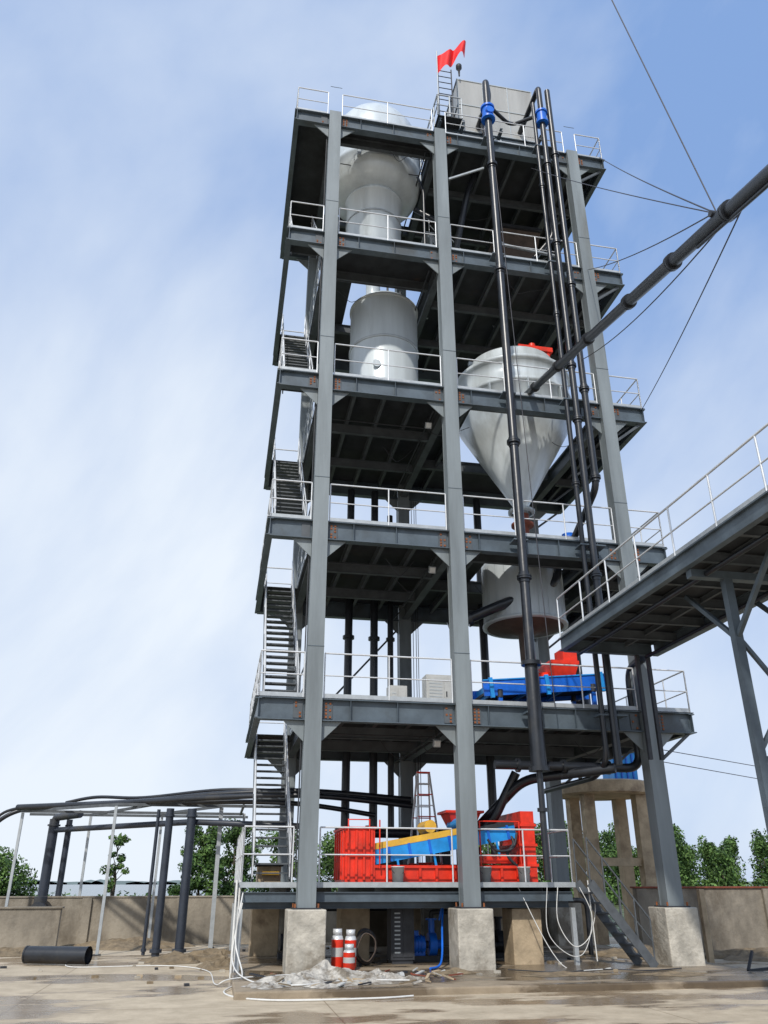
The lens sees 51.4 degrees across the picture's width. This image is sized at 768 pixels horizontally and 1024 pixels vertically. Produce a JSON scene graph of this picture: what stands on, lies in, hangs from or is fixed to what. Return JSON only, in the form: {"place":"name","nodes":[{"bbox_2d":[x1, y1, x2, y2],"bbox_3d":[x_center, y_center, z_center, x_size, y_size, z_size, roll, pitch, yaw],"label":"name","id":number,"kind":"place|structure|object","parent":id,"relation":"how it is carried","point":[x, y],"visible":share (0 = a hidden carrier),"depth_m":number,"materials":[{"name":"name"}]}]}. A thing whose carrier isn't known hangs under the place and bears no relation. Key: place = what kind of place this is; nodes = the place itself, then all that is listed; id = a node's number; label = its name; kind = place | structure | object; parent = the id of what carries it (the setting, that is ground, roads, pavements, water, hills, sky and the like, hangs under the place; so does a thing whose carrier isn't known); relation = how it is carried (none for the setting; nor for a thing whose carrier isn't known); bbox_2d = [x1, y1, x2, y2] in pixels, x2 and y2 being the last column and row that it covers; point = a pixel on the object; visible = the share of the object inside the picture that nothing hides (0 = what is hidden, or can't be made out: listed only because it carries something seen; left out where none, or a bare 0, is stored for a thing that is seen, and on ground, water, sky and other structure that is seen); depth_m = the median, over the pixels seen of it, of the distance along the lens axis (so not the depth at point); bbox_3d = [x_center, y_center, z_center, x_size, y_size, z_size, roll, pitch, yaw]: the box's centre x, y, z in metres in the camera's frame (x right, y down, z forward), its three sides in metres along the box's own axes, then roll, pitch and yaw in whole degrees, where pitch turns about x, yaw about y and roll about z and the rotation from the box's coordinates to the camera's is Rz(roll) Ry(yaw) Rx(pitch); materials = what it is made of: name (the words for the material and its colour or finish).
{"place":"outdoors","nodes":[
{"label":"outdoors","id":0,"kind":"place"},
{"bbox_2d":[21,884,292,895],"bbox_3d":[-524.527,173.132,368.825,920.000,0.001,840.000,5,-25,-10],"label":"lake water","id":1,"kind":"structure","parent":0,"point":[96,890],"depth_m":195.12,"materials":[{"name":"grey liquid"}]},
{"bbox_2d":[248,909,279,955],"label":"concrete pier","id":2,"kind":"structure","parent":0,"point":[264,932],"depth_m":20.69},
{"bbox_2d":[277,933,283,958],"bbox_3d":[-2.122,10.678,20.046,1.050,0.910,0.500,5,-25,-10],"label":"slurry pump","id":3,"kind":"object","parent":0,"point":[279,955],"visible":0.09,"depth_m":19.76,"materials":[{"name":"metal"}]},
{"bbox_2d":[336,909,369,960],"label":"concrete pier","id":4,"kind":"structure","parent":0,"point":[357,920],"depth_m":19.37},
{"bbox_2d":[0,884,767,1023],"bbox_3d":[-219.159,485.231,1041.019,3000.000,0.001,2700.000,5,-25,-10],"label":"ground","id":5,"kind":"structure","parent":0,"point":[57,994],"depth_m":13.25,"materials":[{"name":"concrete"}]},
{"bbox_2d":[0,946,25,956],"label":"mud heap","id":6,"kind":"object","parent":5,"relation":"on","point":[9,951],"visible":0.57,"depth_m":22.00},
{"bbox_2d":[0,846,38,895],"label":"tree","id":7,"kind":"object","parent":5,"relation":"on","point":[5,869],"visible":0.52,"depth_m":30.91,"materials":[{"name":"green plant"}]},
{"bbox_2d":[0,906,64,947],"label":"wall","id":8,"kind":"structure","parent":5,"relation":"on","point":[26,926],"depth_m":23.44,"materials":[{"name":"concrete"}]},
{"bbox_2d":[30,896,47,906],"bbox_3d":[-10.989,12.957,25.301,0.500,1.400,0.600,5,-25,-10],"label":"column base","id":9,"kind":"object","parent":5,"relation":"on","point":[40,901],"visible":0.3,"depth_m":25.39,"materials":[{"name":"metal"}]},
{"bbox_2d":[21,945,92,964],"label":"loose black pipe","id":10,"kind":"object","parent":5,"relation":"on","point":[57,954],"visible":1,"depth_m":19.34,"materials":[{"name":"metal"}]},
{"bbox_2d":[99,833,130,895],"bbox_3d":[-10.326,14.074,30.301,0.988,3.588,0.987,-21,-32,37],"label":"tree","id":11,"kind":"object","parent":5,"relation":"on","point":[120,858],"visible":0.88,"depth_m":30.51,"materials":[{"name":"green plant"}]},
{"bbox_2d":[62,937,194,950],"bbox_3d":[-7.972,13.145,24.373,4.388,0.309,1.888,5,-25,-10],"label":"mud heap","id":12,"kind":"object","parent":5,"relation":"on","point":[127,944],"visible":0.69,"depth_m":24.17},
{"bbox_2d":[0,896,336,945],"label":"boundary wall","id":13,"kind":"structure","parent":5,"relation":"on","point":[123,917],"depth_m":26.12,"materials":[{"name":"concrete"}]},
{"bbox_2d":[139,950,218,964],"bbox_3d":[-5.125,11.362,20.454,2.038,0.244,1.799,14,-28,-27],"label":"mud heap","id":14,"kind":"object","parent":5,"relation":"on","point":[174,957],"visible":0.98,"depth_m":20.01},
{"bbox_2d":[166,825,225,895],"bbox_3d":[-8.635,16.742,36.927,2.652,4.335,2.856,5,-25,-10],"label":"tree","id":15,"kind":"object","parent":5,"relation":"on","point":[204,856],"visible":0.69,"depth_m":36.63,"materials":[{"name":"green plant"}]},
{"bbox_2d":[0,788,412,955],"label":"pipe rack","id":16,"kind":"object","parent":5,"relation":"on","point":[207,799],"visible":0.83,"depth_m":23.45,"materials":[{"name":"painted metal"},{"name":"steel"},{"name":"dark steel"}]},
{"bbox_2d":[185,948,230,957],"bbox_3d":[-4.566,11.625,21.015,2.069,0.240,1.346,5,-25,-10],"label":"mud heap","id":17,"kind":"object","parent":5,"relation":"on","point":[215,952],"visible":0.46,"depth_m":20.95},
{"bbox_2d":[196,955,233,969],"bbox_3d":[-3.679,10.596,18.828,1.469,0.264,1.106,5,-25,-10],"label":"mud heap","id":18,"kind":"object","parent":5,"relation":"on","point":[222,962],"visible":0.62,"depth_m":18.59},
{"bbox_2d":[202,818,264,895],"bbox_3d":[-7.504,17.441,38.944,2.997,4.765,2.732,-8,-26,16],"label":"tree","id":19,"kind":"object","parent":5,"relation":"on","point":[232,834],"visible":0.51,"depth_m":39.10,"materials":[{"name":"green plant"}]},
{"bbox_2d":[253,828,317,891],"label":"tree","id":20,"kind":"object","parent":5,"relation":"on","point":[274,851],"visible":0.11,"depth_m":41.18,"materials":[{"name":"green plant"}]},
{"bbox_2d":[0,945,617,985],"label":"scrap offcuts","id":21,"kind":"object","parent":5,"relation":"on","point":[139,976],"visible":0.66,"depth_m":15.94,"materials":[{"name":"beige concrete"}]},
{"bbox_2d":[223,888,413,1000],"bbox_3d":[-2.583,8.804,16.708,3.282,1.746,7.904,17,-30,-33],"label":"white hose","id":22,"kind":"object","parent":5,"relation":"on","point":[257,999],"visible":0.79,"depth_m":14.40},
{"bbox_2d":[317,830,337,891],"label":"tree","id":23,"kind":"object","parent":5,"relation":"on","point":[327,862],"visible":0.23,"depth_m":43.30,"materials":[{"name":"green plant"}]},
{"bbox_2d":[65,887,681,984],"bbox_3d":[-0.969,9.000,17.115,14.482,1.723,3.934,-4,-25,8],"label":"white hose","id":24,"kind":"object","parent":5,"relation":"on","point":[288,974],"visible":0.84,"depth_m":17.07,"materials":[{"name":"plastic"}]},
{"bbox_2d":[17,877,766,905],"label":"shoreline shrubs","id":25,"kind":"object","parent":5,"relation":"on","point":[608,896],"visible":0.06,"depth_m":66.74,"materials":[{"name":"green plant"}]},
{"bbox_2d":[369,908,549,946],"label":"wall","id":26,"kind":"structure","parent":5,"relation":"on","point":[378,923],"depth_m":23.84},
{"bbox_2d":[229,86,705,973],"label":"steel frame tower","id":27,"kind":"structure","parent":5,"relation":"on","point":[393,442],"depth_m":24.00,"materials":[{"name":"metal"}]},
{"bbox_2d":[229,880,240,977],"bbox_3d":[-3.180,8.905,17.107,0.048,1.850,0.359,-2,-25,4],"label":"white conduit","id":28,"kind":"object","parent":27,"relation":"attached to","point":[235,906],"visible":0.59,"depth_m":17.07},
{"bbox_2d":[255,865,283,881],"bbox_3d":[-2.761,8.650,19.111,0.650,0.400,0.800,5,-25,-10],"label":"wooden crate","id":29,"kind":"object","parent":27,"relation":"on","point":[268,877],"visible":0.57,"depth_m":18.88,"materials":[{"name":"brown wood"}]},
{"bbox_2d":[338,103,420,293],"bbox_3d":[-0.384,-11.621,29.923,3.580,9.080,3.580,5,-25,-10],"label":"dome top storage tank","id":30,"kind":"object","parent":27,"relation":"on","point":[377,182],"visible":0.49,"depth_m":28.85,"materials":[{"name":"metal"}]},
{"bbox_2d":[349,288,418,380],"bbox_3d":[-0.008,-5.114,27.376,2.460,5.670,2.460,5,-25,-10],"label":"cylindrical tank","id":31,"kind":"object","parent":27,"relation":"on","point":[387,319],"visible":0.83,"depth_m":26.70,"materials":[{"name":"metal"}]},
{"bbox_2d":[334,825,457,863],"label":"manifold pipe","id":32,"kind":"object","parent":27,"relation":"on","point":[398,833],"visible":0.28,"depth_m":23.05,"materials":[{"name":"metal"}]},
{"bbox_2d":[386,685,406,700],"bbox_3d":[0.353,5.259,21.947,0.500,0.900,0.430,5,-25,-10],"label":"electrical cabinet","id":33,"kind":"object","parent":27,"relation":"on","point":[398,691],"visible":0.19,"depth_m":21.90,"materials":[{"name":"metal"}]},
{"bbox_2d":[391,866,404,881],"bbox_3d":[0.317,8.348,18.389,0.320,0.340,0.320,5,-25,-10],"label":"bucket","id":34,"kind":"object","parent":27,"relation":"on","point":[397,873],"visible":0.85,"depth_m":18.30,"materials":[{"name":"metal"}]},
{"bbox_2d":[341,489,497,862],"bbox_3d":[1.070,5.024,26.262,4.932,12.400,0.648,3,-25,-7],"label":"riser pipe","id":35,"kind":"object","parent":27,"relation":"attached to","point":[373,638],"visible":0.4,"depth_m":25.98,"materials":[{"name":"metal"}]},
{"bbox_2d":[408,771,442,863],"bbox_3d":[1.083,8.463,21.529,0.756,2.783,1.343,5,-25,-10],"label":"step ladder","id":36,"kind":"object","parent":27,"relation":"on","point":[417,784],"visible":0.59,"depth_m":21.78,"materials":[{"name":"metal"}]},
{"bbox_2d":[334,771,538,881],"bbox_3d":[1.236,7.804,19.970,4.760,2.659,1.860,5,-25,-10],"label":"red shale shaker","id":37,"kind":"object","parent":27,"relation":"on","point":[355,868],"visible":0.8,"depth_m":19.10,"materials":[{"name":"paint"}]},
{"bbox_2d":[422,674,451,702],"bbox_3d":[1.609,5.161,22.091,1.000,1.200,0.530,5,-25,-10],"label":"electrical cabinet","id":38,"kind":"object","parent":27,"relation":"on","point":[436,689],"visible":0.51,"depth_m":21.96,"materials":[{"name":"metal"}]},
{"bbox_2d":[421,220,494,326],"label":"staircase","id":39,"kind":"structure","parent":27,"relation":"on","point":[430,239],"depth_m":29.69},
{"bbox_2d":[420,70,540,181],"bbox_3d":[3.775,-14.523,32.151,4.230,5.380,3.357,5,-25,-10],"label":"roof water tank","id":40,"kind":"object","parent":27,"relation":"on","point":[466,98],"visible":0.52,"depth_m":31.55,"materials":[{"name":"metal"}]},
{"bbox_2d":[436,40,465,114],"bbox_3d":[2.701,-16.999,31.484,1.242,4.750,0.388,5,-25,-10],"label":"red flag","id":41,"kind":"object","parent":40,"relation":"on","point":[448,57],"visible":0.97,"depth_m":32.03,"materials":[{"name":"fabric"}]},
{"bbox_2d":[456,63,461,76],"bbox_3d":[3.004,-17.696,32.003,0.240,0.650,0.240,5,-25,-10],"label":"roof lamp","id":42,"kind":"object","parent":40,"relation":"attached to","point":[458,67],"visible":1,"depth_m":31.98,"materials":[{"name":"metal"}]},
{"bbox_2d":[413,108,554,258],"bbox_3d":[3.448,-11.740,28.878,5.112,8.215,2.357,-6,-26,13],"label":"feed pipe","id":43,"kind":"object","parent":27,"relation":"on","point":[464,206],"visible":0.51,"depth_m":29.17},
{"bbox_2d":[479,867,491,881],"bbox_3d":[2.379,8.515,18.749,0.320,0.340,0.320,5,-25,-10],"label":"bucket","id":44,"kind":"object","parent":27,"relation":"on","point":[485,874],"visible":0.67,"depth_m":18.65,"materials":[{"name":"grey paint"}]},
{"bbox_2d":[475,79,549,772],"bbox_3d":[3.735,-4.465,24.962,0.549,24.320,2.430,-1,-25,3],"label":"vertical pipe","id":45,"kind":"object","parent":27,"relation":"attached to","point":[531,664],"visible":1,"depth_m":22.21,"materials":[{"name":"black metal"}]},
{"bbox_2d":[493,149,555,707],"bbox_3d":[3.972,-4.553,23.918,0.501,20.600,0.024,5,-25,-10],"label":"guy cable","id":46,"kind":"object","parent":45,"relation":"attached to","point":[526,450],"visible":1,"depth_m":22.48,"materials":[{"name":"metal"}]},
{"bbox_2d":[536,771,550,879],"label":"drain pipe","id":47,"kind":"object","parent":45,"relation":"attached to","point":[542,810],"visible":1,"depth_m":18.44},
{"bbox_2d":[484,222,541,258],"bbox_3d":[5.058,-8.718,30.798,1.850,4.350,1.900,5,-25,-10],"label":"square chute","id":48,"kind":"object","parent":27,"relation":"on","point":[519,240],"visible":0.26,"depth_m":30.80,"materials":[{"name":"brown metal"}]},
{"bbox_2d":[458,343,571,517],"bbox_3d":[4.337,-2.623,26.412,3.880,6.000,3.995,5,-25,-10],"label":"conical hopper","id":49,"kind":"object","parent":27,"relation":"attached to","point":[484,437],"visible":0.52,"depth_m":25.28,"materials":[{"name":"paint"}]},
{"bbox_2d":[517,867,529,881],"bbox_3d":[3.316,8.583,18.894,0.320,0.340,0.320,5,-25,-10],"label":"bucket","id":50,"kind":"object","parent":27,"relation":"on","point":[521,875],"visible":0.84,"depth_m":18.81,"materials":[{"name":"metal"}]},
{"bbox_2d":[481,564,567,660],"bbox_3d":[4.180,2.601,24.010,2.500,3.900,2.500,5,-25,-10],"label":"feed drum","id":51,"kind":"object","parent":27,"relation":"attached to","point":[499,582],"visible":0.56,"depth_m":23.14,"materials":[{"name":"grey paint"}]},
{"bbox_2d":[447,569,561,627],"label":"cross pipe","id":52,"kind":"object","parent":51,"relation":"attached to","point":[488,610],"visible":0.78,"depth_m":22.77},
{"bbox_2d":[472,649,605,704],"bbox_3d":[4.163,4.632,21.700,3.524,1.830,1.490,5,-25,-10],"label":"blue vibrating screen","id":53,"kind":"object","parent":27,"relation":"on","point":[565,675],"visible":0.62,"depth_m":21.25,"materials":[{"name":"paint"}]},
{"bbox_2d":[511,512,571,535],"bbox_3d":[4.977,0.815,24.557,2.060,1.800,0.697,-9,-26,18],"label":"blue valve","id":54,"kind":"object","parent":27,"relation":"on","point":[529,524],"visible":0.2,"depth_m":24.80,"materials":[{"name":"paint"}]},
{"bbox_2d":[477,763,616,825],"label":"cross pipe","id":55,"kind":"object","parent":27,"relation":"attached to","point":[517,786],"visible":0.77,"depth_m":20.11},
{"bbox_2d":[493,656,645,774],"bbox_3d":[4.779,5.082,20.323,4.007,2.925,1.082,5,-25,-10],"label":"cross pipe","id":56,"kind":"object","parent":27,"relation":"attached to","point":[519,765],"visible":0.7,"depth_m":20.10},
{"bbox_2d":[531,102,608,793],"bbox_3d":[5.042,-3.387,26.227,0.217,23.570,4.528,5,-25,-10],"label":"vertical pipe","id":57,"kind":"object","parent":27,"relation":"attached to","point":[575,480],"visible":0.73,"depth_m":22.77,"materials":[{"name":"metal"}]},
{"bbox_2d":[517,87,627,764],"bbox_3d":[5.557,-4.432,25.366,0.750,24.200,2.320,5,-25,-10],"label":"vertical pipe","id":58,"kind":"object","parent":27,"relation":"attached to","point":[592,546],"visible":0.94,"depth_m":23.57,"materials":[{"name":"black metal"}]},
{"bbox_2d":[544,89,600,536],"bbox_3d":[5.851,-7.297,26.795,0.310,17.400,2.255,5,-25,-10],"label":"vertical pipe","id":59,"kind":"object","parent":27,"relation":"attached to","point":[595,475],"visible":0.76,"depth_m":25.19,"materials":[{"name":"metal"}]},
{"bbox_2d":[582,236,713,359],"bbox_3d":[5.421,-4.423,17.425,0.024,6.321,12.547,-2,-25,5],"label":"guy cable","id":60,"kind":"object","parent":59,"relation":"attached to","point":[658,296],"visible":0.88,"depth_m":14.74,"materials":[{"name":"metal"}]},
{"bbox_2d":[524,164,767,394],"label":"overhead pipe","id":61,"kind":"object","parent":27,"relation":"attached to","point":[743,198],"visible":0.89,"depth_m":12.89,"materials":[{"name":"metal"}]},
{"bbox_2d":[708,210,716,217],"bbox_3d":[4.764,-4.246,11.406,0.240,0.100,0.100,5,-25,-10],"label":"cable clamp","id":62,"kind":"object","parent":61,"relation":"attached to","point":[711,213],"visible":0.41,"depth_m":11.36,"materials":[{"name":"metal"}]},
{"bbox_2d":[531,168,708,211],"bbox_3d":[4.983,-8.208,19.813,0.020,14.237,11.937,-1,-25,2],"label":"guy cable","id":63,"kind":"object","parent":62,"relation":"attached to","point":[631,195],"visible":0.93,"depth_m":15.31,"materials":[{"name":"metal"}]},
{"bbox_2d":[611,0,715,210],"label":"guy cable","id":64,"kind":"object","parent":62,"relation":"attached to","point":[665,108],"visible":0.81,"depth_m":12.36,"materials":[{"name":"metal"}]},
{"bbox_2d":[588,216,707,269],"bbox_3d":[5.787,-6.127,18.506,0.024,10.318,13.167,-4,-25,8],"label":"guy cable","id":65,"kind":"object","parent":27,"relation":"attached to","point":[655,244],"visible":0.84,"depth_m":15.76,"materials":[{"name":"metal"}]},
{"bbox_2d":[599,157,709,210],"bbox_3d":[6.344,-8.655,20.394,0.024,15.540,12.998,-6,-26,13],"label":"guy cable","id":66,"kind":"object","parent":27,"relation":"attached to","point":[661,189],"visible":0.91,"depth_m":15.63,"materials":[{"name":"metal"}]},
{"bbox_2d":[642,211,741,408],"bbox_3d":[6.390,-3.694,17.572,0.024,5.122,13.742,-6,-26,12],"label":"guy cable","id":67,"kind":"object","parent":27,"relation":"attached to","point":[698,299],"visible":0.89,"depth_m":14.10,"materials":[{"name":"metal"}]},
{"bbox_2d":[664,750,753,765],"bbox_3d":[30.140,12.524,33.448,55.061,0.772,0.020,15,-29,-29],"label":"guy cable","id":68,"kind":"object","parent":27,"relation":"attached to","point":[710,758],"visible":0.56,"depth_m":21.32,"materials":[{"name":"metal"}]},
{"bbox_2d":[664,762,756,778],"bbox_3d":[30.140,12.970,33.240,55.061,1.156,0.020,15,-29,-29],"label":"guy cable","id":69,"kind":"object","parent":27,"relation":"attached to","point":[709,770],"visible":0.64,"depth_m":21.14,"materials":[{"name":"metal"}]},
{"bbox_2d":[226,943,767,999],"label":"concrete slab","id":70,"kind":"structure","parent":5,"relation":"on","point":[505,980],"depth_m":15.44,"materials":[{"name":"concrete"}]},
{"bbox_2d":[241,982,289,989],"bbox_3d":[-2.092,8.507,14.402,0.723,0.086,0.790,-20,-31,36],"label":"plastic sheeting","id":71,"kind":"object","parent":70,"relation":"on","point":[264,985],"visible":0.94,"depth_m":14.24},
{"bbox_2d":[252,972,324,983],"bbox_3d":[-1.688,8.745,14.999,1.332,0.158,0.951,18,-30,-33],"label":"plastic sheeting","id":72,"kind":"object","parent":70,"relation":"on","point":[303,978],"visible":0.89,"depth_m":14.90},
{"bbox_2d":[303,982,346,988],"bbox_3d":[-1.054,8.505,14.386,0.731,0.078,0.516,20,-32,-37],"label":"plastic sheeting","id":73,"kind":"object","parent":70,"relation":"on","point":[321,985],"visible":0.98,"depth_m":14.24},
{"bbox_2d":[296,959,365,979],"bbox_3d":[-1.055,8.957,15.644,1.571,0.318,1.325,-14,-28,27],"label":"plastic sheeting","id":74,"kind":"object","parent":70,"relation":"on","point":[324,969],"visible":0.73,"depth_m":15.56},
{"bbox_2d":[331,928,342,967],"bbox_3d":[-1.020,9.514,17.396,0.260,0.770,0.260,5,-25,-10],"label":"bollard","id":75,"kind":"object","parent":70,"relation":"on","point":[337,949],"visible":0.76,"depth_m":17.30,"materials":[{"name":"red paint"}]},
{"bbox_2d":[343,944,354,969],"bbox_3d":[-0.747,9.534,17.107,0.260,0.490,0.260,5,-25,-10],"label":"traffic bollard","id":76,"kind":"object","parent":70,"relation":"on","point":[349,957],"visible":0.91,"depth_m":17.02,"materials":[{"name":"red paint"}]},
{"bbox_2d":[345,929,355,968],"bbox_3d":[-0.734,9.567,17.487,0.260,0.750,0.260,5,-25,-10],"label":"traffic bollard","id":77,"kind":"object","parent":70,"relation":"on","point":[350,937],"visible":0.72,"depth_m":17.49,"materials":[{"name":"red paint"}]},
{"bbox_2d":[356,928,376,965],"bbox_3d":[-0.406,9.843,18.069,0.564,0.764,0.268,5,-25,-10],"label":"hose coil","id":78,"kind":"object","parent":70,"relation":"on","point":[359,959],"visible":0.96,"depth_m":18.01,"materials":[{"name":"black rubber"}]},
{"bbox_2d":[338,978,398,985],"bbox_3d":[-0.331,8.724,14.861,1.187,0.080,0.698,5,-25,-10],"label":"plastic sheeting","id":79,"kind":"object","parent":70,"relation":"on","point":[373,981],"visible":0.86,"depth_m":14.71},
{"bbox_2d":[358,968,403,978],"bbox_3d":[-0.111,9.086,15.744,1.081,0.166,0.866,5,-25,-10],"label":"plastic sheeting","id":80,"kind":"object","parent":70,"relation":"on","point":[377,973],"visible":0.85,"depth_m":15.54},
{"bbox_2d":[387,908,414,963],"bbox_3d":[0.391,9.927,18.834,0.550,1.250,0.530,5,-25,-10],"label":"control cabinet","id":81,"kind":"object","parent":70,"relation":"on","point":[400,935],"visible":0.94,"depth_m":18.61,"materials":[{"name":"metal"}]},
{"bbox_2d":[397,975,425,979],"bbox_3d":[0.552,8.987,15.415,0.651,0.070,0.417,1,-25,-2],"label":"plastic sheeting","id":82,"kind":"object","parent":70,"relation":"on","point":[410,977],"visible":0.83,"depth_m":15.39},
{"bbox_2d":[413,918,440,961],"bbox_3d":[0.893,10.322,19.279,1.050,0.910,0.500,5,-25,-10],"label":"slurry pump","id":83,"kind":"object","parent":70,"relation":"on","point":[430,945],"visible":0.62,"depth_m":19.08,"materials":[{"name":"metal"}]},
{"bbox_2d":[325,898,593,954],"bbox_3d":[1.575,10.305,19.893,7.035,1.257,1.159,-5,-25,10],"label":"suction pipe","id":84,"kind":"object","parent":83,"relation":"on","point":[576,900],"visible":0.3,"depth_m":19.72,"materials":[{"name":"metal"}]},
{"bbox_2d":[429,908,443,969],"bbox_3d":[1.235,9.559,18.019,0.222,1.218,1.601,-5,-25,10],"label":"blue hose","id":85,"kind":"object","parent":70,"relation":"on","point":[441,915],"visible":0.84,"depth_m":18.10,"materials":[{"name":"plastic"}]},
{"bbox_2d":[430,967,481,974],"bbox_3d":[1.437,9.500,16.560,1.217,0.102,0.591,5,-25,-10],"label":"mud heap","id":86,"kind":"object","parent":70,"relation":"on","point":[454,970],"visible":0.88,"depth_m":16.43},
{"bbox_2d":[523,971,617,976],"bbox_3d":[3.771,9.414,16.326,2.166,0.061,0.946,5,-25,-10],"label":"mud heap","id":87,"kind":"object","parent":70,"relation":"on","point":[554,974],"visible":1,"depth_m":16.10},
{"bbox_2d":[546,880,597,960],"bbox_3d":[4.279,9.331,18.261,1.230,1.651,0.334,5,-25,-10],"label":"white hose","id":88,"kind":"object","parent":70,"relation":"on","point":[592,928],"visible":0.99,"depth_m":18.17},
{"bbox_2d":[572,837,658,967],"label":"metal staircase","id":89,"kind":"structure","parent":70,"relation":"on","point":[630,934],"depth_m":18.15,"materials":[{"name":"metal"}]},
{"bbox_2d":[579,945,705,958],"bbox_3d":[6.795,11.399,20.825,3.176,0.249,1.952,16,-29,-30],"label":"mud heap","id":90,"kind":"object","parent":70,"relation":"on","point":[616,952],"visible":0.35,"depth_m":20.43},
{"bbox_2d":[632,971,707,976],"bbox_3d":[5.907,9.373,16.239,1.684,0.063,0.819,5,-25,-10],"label":"mud heap","id":91,"kind":"object","parent":70,"relation":"on","point":[680,974],"visible":1,"depth_m":16.16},
{"bbox_2d":[747,950,767,970],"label":"metal kerb rail","id":92,"kind":"object","parent":70,"relation":"on","point":[750,963],"visible":0.9,"depth_m":17.05,"materials":[{"name":"metal"}]},
{"bbox_2d":[561,753,656,944],"bbox_3d":[7.770,11.378,27.659,3.300,6.250,3.300,5,-25,-10],"label":"concrete tank stand","id":93,"kind":"object","parent":5,"relation":"on","point":[618,789],"visible":0.53,"depth_m":27.21,"materials":[{"name":"beige concrete"}]},
{"bbox_2d":[478,821,767,904],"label":"distant tree row","id":94,"kind":"object","parent":5,"relation":"on","point":[718,866],"visible":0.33,"depth_m":75.13,"materials":[{"name":"green plant"}]},
{"bbox_2d":[556,423,767,834],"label":"elevated walkway","id":95,"kind":"structure","parent":5,"relation":"on","point":[715,574],"depth_m":15.85,"materials":[{"name":"grey paint"}]},
{"bbox_2d":[630,886,767,952],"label":"boundary wall","id":96,"kind":"structure","parent":5,"relation":"on","point":[737,917],"depth_m":23.02,"materials":[{"name":"concrete"}]},
{"bbox_2d":[696,889,714,962],"bbox_3d":[7.931,10.228,19.694,0.140,1.670,0.140,5,-25,-10],"label":"fence post","id":97,"kind":"object","parent":5,"relation":"on","point":[705,926],"visible":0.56,"depth_m":19.65,"materials":[{"name":"beige concrete"}]},
{"bbox_2d":[704,947,767,961],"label":"mud heap","id":98,"kind":"object","parent":5,"relation":"on","point":[760,954],"visible":0.77,"depth_m":20.85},
{"bbox_2d":[0,0,767,881],"label":"sky","id":99,"kind":"structure","parent":0,"point":[145,145],"materials":[{"name":"blue"}]},
{"bbox_2d":[15,879,756,884],"bbox_3d":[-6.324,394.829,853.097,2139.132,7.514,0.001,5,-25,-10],"label":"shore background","id":100,"kind":"structure","parent":0,"point":[102,882],"depth_m":806.88},
{"bbox_2d":[414,908,420,934],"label":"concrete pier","id":101,"kind":"structure","parent":0,"point":[417,918],"depth_m":21.49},
{"bbox_2d":[491,908,502,930],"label":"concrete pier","id":102,"kind":"structure","parent":0,"point":[497,911],"depth_m":22.12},
{"bbox_2d":[493,916,504,957],"bbox_3d":[2.645,10.721,20.139,1.050,0.910,0.500,5,-25,-10],"label":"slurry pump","id":103,"kind":"object","parent":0,"point":[498,937],"visible":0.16,"depth_m":20.07,"materials":[{"name":"metal"}]},
{"bbox_2d":[502,908,543,964],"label":"concrete pier","id":104,"kind":"structure","parent":0,"point":[523,940],"depth_m":18.54,"materials":[{"name":"concrete"}]},
{"bbox_2d":[576,653,590,703],"bbox_3d":[5.702,5.119,23.164,0.640,2.180,0.640,5,-25,-10],"label":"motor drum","id":105,"kind":"object","parent":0,"point":[588,701],"visible":0.02,"depth_m":23.25,"materials":[{"name":"metal"}]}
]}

